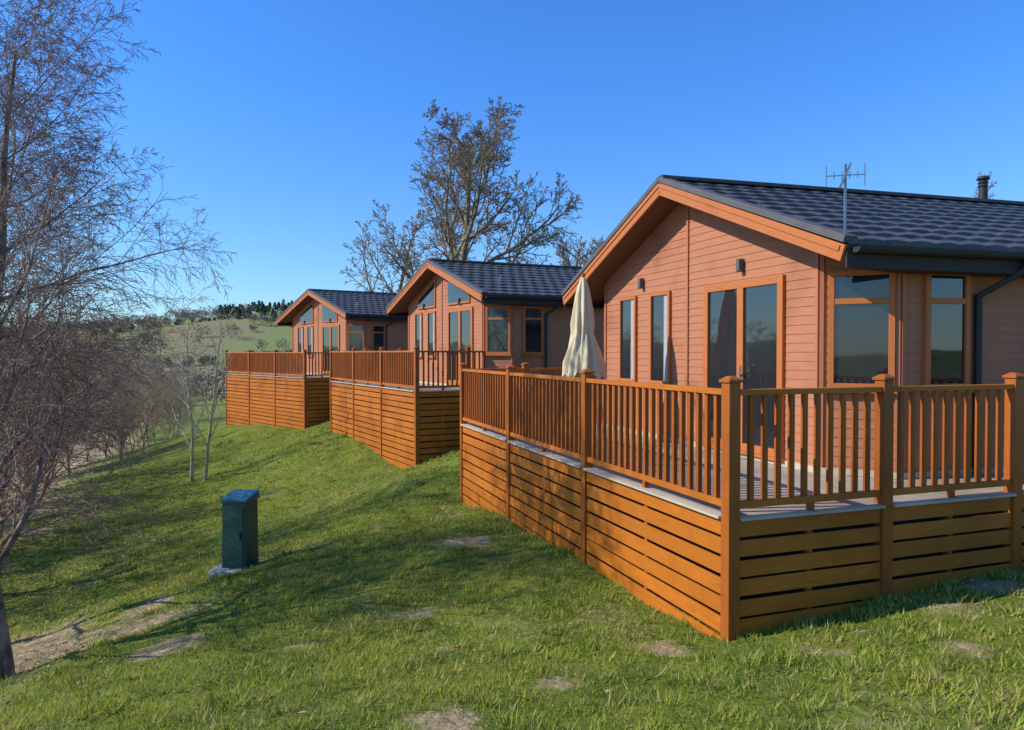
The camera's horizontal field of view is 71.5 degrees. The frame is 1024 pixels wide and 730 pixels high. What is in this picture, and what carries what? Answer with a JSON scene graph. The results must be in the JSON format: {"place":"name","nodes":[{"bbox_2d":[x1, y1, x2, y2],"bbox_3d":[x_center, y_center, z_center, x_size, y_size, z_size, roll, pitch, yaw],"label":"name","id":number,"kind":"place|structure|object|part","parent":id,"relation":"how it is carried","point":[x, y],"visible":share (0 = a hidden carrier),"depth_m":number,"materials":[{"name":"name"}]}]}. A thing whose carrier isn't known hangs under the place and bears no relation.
{"place":"outdoors","nodes":[
{"label":"outdoors","id":0,"kind":"place"},
{"bbox_2d":[0,311,1023,729],"bbox_3d":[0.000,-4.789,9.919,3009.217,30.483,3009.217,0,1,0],"label":"ground","id":1,"kind":"structure","parent":0,"point":[272,333],"depth_m":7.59,"materials":[{"name":"green plant"}]},
{"bbox_2d":[0,317,79,470],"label":"bare thicket tree","id":2,"kind":"object","parent":1,"relation":"on","point":[33,372],"visible":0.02,"depth_m":34.23,"materials":[{"name":"brown plant"}]},
{"bbox_2d":[6,314,106,480],"bbox_3d":[-22.115,1.647,32.735,6.237,8.089,5.675,0,1,-16],"label":"bare thicket tree","id":3,"kind":"object","parent":1,"relation":"on","point":[68,462],"visible":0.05,"depth_m":33.18,"materials":[{"name":"brown plant"}]},
{"bbox_2d":[0,331,115,510],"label":"bare thicket tree","id":4,"kind":"object","parent":1,"relation":"on","point":[56,426],"visible":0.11,"depth_m":23.77,"materials":[{"name":"brown plant"}]},
{"bbox_2d":[2,350,120,477],"bbox_3d":[-24.635,2.619,36.873,7.772,7.490,5.440,-1,1,-30],"label":"bare thicket tree","id":5,"kind":"object","parent":1,"relation":"on","point":[82,418],"visible":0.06,"depth_m":37.39,"materials":[{"name":"brown plant"}]},
{"bbox_2d":[0,306,131,488],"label":"bare thicket tree","id":6,"kind":"object","parent":1,"relation":"on","point":[78,395],"visible":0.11,"depth_m":28.24,"materials":[{"name":"brown plant"}]},
{"bbox_2d":[0,333,132,538],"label":"bare thicket tree","id":7,"kind":"object","parent":1,"relation":"on","point":[2,524],"visible":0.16,"depth_m":19.32,"materials":[{"name":"brown plant"}]},
{"bbox_2d":[0,113,166,572],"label":"birch tree","id":8,"kind":"object","parent":1,"relation":"on","point":[35,467],"visible":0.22,"depth_m":14.78,"materials":[{"name":"brown plant"}]},
{"bbox_2d":[59,343,153,454],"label":"bare thicket tree","id":9,"kind":"object","parent":1,"relation":"on","point":[116,392],"visible":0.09,"depth_m":47.88,"materials":[{"name":"brown plant"}]},
{"bbox_2d":[0,0,215,597],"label":"birch tree","id":10,"kind":"object","parent":1,"relation":"on","point":[4,541],"visible":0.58,"depth_m":10.08,"materials":[{"name":"brown plant"}]},
{"bbox_2d":[71,350,152,462],"bbox_3d":[-22.739,2.329,39.726,4.987,6.866,7.125,-1,1,-31],"label":"bare thicket tree","id":11,"kind":"object","parent":1,"relation":"on","point":[112,404],"visible":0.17,"depth_m":39.88,"materials":[{"name":"brown plant"}]},
{"bbox_2d":[0,0,235,681],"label":"birch tree","id":12,"kind":"object","parent":1,"relation":"on","point":[7,665],"visible":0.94,"depth_m":8.75,"materials":[{"name":"brown plant"}]},
{"bbox_2d":[89,377,151,460],"bbox_3d":[-18.779,2.586,34.427,3.780,4.356,2.904,1,1,32],"label":"bare thicket tree","id":13,"kind":"object","parent":1,"relation":"on","point":[130,413],"visible":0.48,"depth_m":34.31,"materials":[{"name":"brown plant"}]},
{"bbox_2d":[91,357,150,442],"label":"bare thicket tree","id":14,"kind":"object","parent":1,"relation":"on","point":[116,387],"visible":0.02,"depth_m":64.09,"materials":[{"name":"brown plant"}]},
{"bbox_2d":[96,345,167,450],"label":"bare thicket tree","id":15,"kind":"object","parent":1,"relation":"on","point":[129,437],"visible":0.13,"depth_m":54.40,"materials":[{"name":"brown plant"}]},
{"bbox_2d":[98,351,178,446],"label":"bare thicket tree","id":16,"kind":"object","parent":1,"relation":"on","point":[155,402],"visible":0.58,"depth_m":44.06,"materials":[{"name":"brown plant"}]},
{"bbox_2d":[0,303,292,405],"bbox_3d":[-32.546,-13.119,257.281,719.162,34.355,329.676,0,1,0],"label":"distant woodland","id":17,"kind":"object","parent":1,"relation":"on","point":[180,317],"visible":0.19,"depth_m":229.36,"materials":[{"name":"plant"}]},
{"bbox_2d":[217,299,292,315],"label":"distant conifers","id":18,"kind":"object","parent":17,"relation":"on","point":[260,307],"visible":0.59,"depth_m":301.67,"materials":[{"name":"green plant"}]},
{"bbox_2d":[123,368,185,445],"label":"bare thicket tree","id":19,"kind":"object","parent":1,"relation":"on","point":[153,429],"visible":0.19,"depth_m":59.94,"materials":[{"name":"brown plant"}]},
{"bbox_2d":[145,364,203,439],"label":"bare thicket tree","id":20,"kind":"object","parent":1,"relation":"on","point":[173,426],"visible":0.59,"depth_m":49.78,"materials":[{"name":"brown plant"}]},
{"bbox_2d":[152,361,210,437],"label":"bare thicket tree","id":21,"kind":"object","parent":1,"relation":"on","point":[180,419],"visible":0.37,"depth_m":57.27,"materials":[{"name":"brown plant"}]},
{"bbox_2d":[162,360,206,419],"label":"bare thicket tree","id":22,"kind":"object","parent":1,"relation":"on","point":[185,386],"visible":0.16,"depth_m":77.08,"materials":[{"name":"brown plant"}]},
{"bbox_2d":[159,307,216,480],"bbox_3d":[-11.514,1.048,25.027,2.338,6.296,1.990,0,1,0],"label":"sapling tree","id":23,"kind":"object","parent":1,"relation":"on","point":[189,403],"visible":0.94,"depth_m":25.07,"materials":[{"name":"brown plant"}]},
{"bbox_2d":[178,302,237,480],"bbox_3d":[-10.182,0.982,24.164,1.797,6.292,1.610,0,1,0],"label":"sapling tree","id":24,"kind":"object","parent":1,"relation":"on","point":[212,413],"visible":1,"depth_m":24.12,"materials":[{"name":"brown plant"}]},
{"bbox_2d":[208,489,259,577],"bbox_3d":[-4.294,2.696,11.008,0.565,1.448,0.540,0,1,8],"label":"utility cabinet","id":25,"kind":"object","parent":1,"relation":"on","point":[239,529],"visible":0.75,"depth_m":10.85,"materials":[{"name":"green metal"}]},
{"bbox_3d":[-4.247,2.612,10.856,0.310,0.880,0.045,0,1,8],"label":"door","id":26,"kind":"part","parent":25,"relation":"part of","materials":[{"name":"teal paint"}]},
{"bbox_2d":[225,349,371,428],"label":"timber deck","id":27,"kind":"structure","parent":1,"relation":"on","point":[274,389],"depth_m":32.03,"materials":[{"name":"brown wood"}]},
{"bbox_2d":[276,289,407,373],"bbox_3d":[-4.232,-0.999,37.653,14.132,5.410,7.977,-1,1,-34],"label":"timber cabin","id":28,"kind":"object","parent":1,"relation":"on","point":[321,320],"visible":0.31,"depth_m":33.10,"materials":[{"name":"brown wood"}]},
{"bbox_2d":[292,303,384,373],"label":"window frames","id":29,"kind":"structure","parent":28,"relation":"in","point":[337,325],"depth_m":33.28,"materials":[{"name":"brown wood"}]},
{"bbox_2d":[298,304,383,370],"bbox_3d":[-4.794,-1.303,34.591,12.890,3.303,5.541,0,1,0],"label":"window glass","id":30,"kind":"structure","parent":28,"relation":"in","point":[355,339],"depth_m":32.95,"materials":[{"name":"blue"}]},
{"bbox_2d":[339,199,434,293],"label":"bare oak tree","id":31,"kind":"object","parent":1,"relation":"on","point":[368,238],"visible":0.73,"depth_m":45.87,"materials":[{"name":"brown plant"}]},
{"bbox_2d":[329,346,484,468],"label":"timber deck","id":32,"kind":"structure","parent":1,"relation":"on","point":[386,403],"depth_m":20.32,"materials":[{"name":"brown wood"}]},
{"bbox_2d":[377,96,582,292],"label":"bare oak tree","id":33,"kind":"object","parent":1,"relation":"on","point":[465,164],"visible":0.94,"depth_m":42.26,"materials":[{"name":"brown plant"}]},
{"bbox_2d":[386,258,603,422],"bbox_3d":[3.465,-0.734,24.791,14.157,5.260,7.709,0,1,-23],"label":"timber cabin","id":34,"kind":"object","parent":1,"relation":"on","point":[518,316],"visible":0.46,"depth_m":20.69,"materials":[{"name":"brown wood"}]},
{"bbox_2d":[408,280,544,384],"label":"window frames","id":35,"kind":"structure","parent":34,"relation":"in","point":[458,310],"depth_m":20.42,"materials":[{"name":"brown wood"}]},
{"bbox_2d":[416,281,540,379],"bbox_3d":[2.759,-1.053,22.561,12.732,3.153,5.861,0,1,0],"label":"window glass","id":36,"kind":"structure","parent":34,"relation":"in","point":[497,329],"depth_m":20.72,"materials":[{"name":"black"}]},
{"bbox_2d":[0,495,1018,728],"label":"fallen leaves","id":37,"kind":"object","parent":1,"relation":"on","point":[361,668],"visible":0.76,"depth_m":11.70,"materials":[{"name":"brown plant"}]},
{"bbox_2d":[550,226,604,266],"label":"round bare tree","id":38,"kind":"object","parent":1,"relation":"on","point":[566,261],"visible":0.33,"depth_m":58.06,"materials":[{"name":"brown plant"}]},
{"bbox_2d":[580,239,601,263],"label":"round bare tree","id":39,"kind":"object","parent":1,"relation":"on","point":[596,243],"visible":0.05,"depth_m":59.77,"materials":[{"name":"brown plant"}]},
{"bbox_2d":[459,362,1023,640],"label":"timber deck","id":40,"kind":"structure","parent":1,"relation":"on","point":[729,542],"depth_m":6.82,"materials":[{"name":"brown wood"}]},
{"bbox_2d":[562,273,606,444],"bbox_3d":[1.100,-0.108,11.000,0.659,2.620,0.647,0,1,-23],"label":"patio parasol","id":41,"kind":"object","parent":40,"relation":"on","point":[583,351],"visible":0.84,"depth_m":10.86,"materials":[{"name":"fabric"}]},
{"bbox_2d":[561,175,1023,478],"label":"timber cabin","id":42,"kind":"object","parent":1,"relation":"on","point":[701,282],"visible":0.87,"depth_m":8.71,"materials":[{"name":"brown wood"}]},
{"bbox_2d":[604,269,973,461],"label":"window frames","id":43,"kind":"structure","parent":42,"relation":"in","point":[780,280],"depth_m":8.72,"materials":[{"name":"brown wood"}]},
{"bbox_2d":[622,274,964,448],"bbox_3d":[7.776,-0.021,10.856,12.035,2.230,6.046,0,1,0],"label":"window glass","id":44,"kind":"structure","parent":42,"relation":"in","point":[861,331],"depth_m":8.10,"materials":[{"name":"black"}]},
{"bbox_2d":[825,163,865,243],"bbox_3d":[3.425,-1.634,7.311,0.380,0.878,0.030,0,1,14],"label":"tv aerial","id":45,"kind":"object","parent":42,"relation":"attached to","point":[845,175],"visible":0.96,"depth_m":7.30,"materials":[{"name":"metal"}]},
{"bbox_2d":[976,175,990,198],"bbox_3d":[8.298,-2.942,12.529,0.220,0.755,0.220,0,1,0],"label":"roof flue","id":46,"kind":"object","parent":42,"relation":"on","point":[983,185],"visible":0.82,"depth_m":12.47,"materials":[{"name":"black metal"}]},
{"bbox_2d":[972,171,996,198],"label":"round bare tree","id":47,"kind":"object","parent":1,"relation":"on","point":[991,185],"visible":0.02,"depth_m":59.62,"materials":[{"name":"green plant"}]},
{"bbox_2d":[0,0,1023,332],"label":"sky","id":48,"kind":"structure","parent":0,"point":[285,120],"materials":[{"name":"blue"}]}
]}

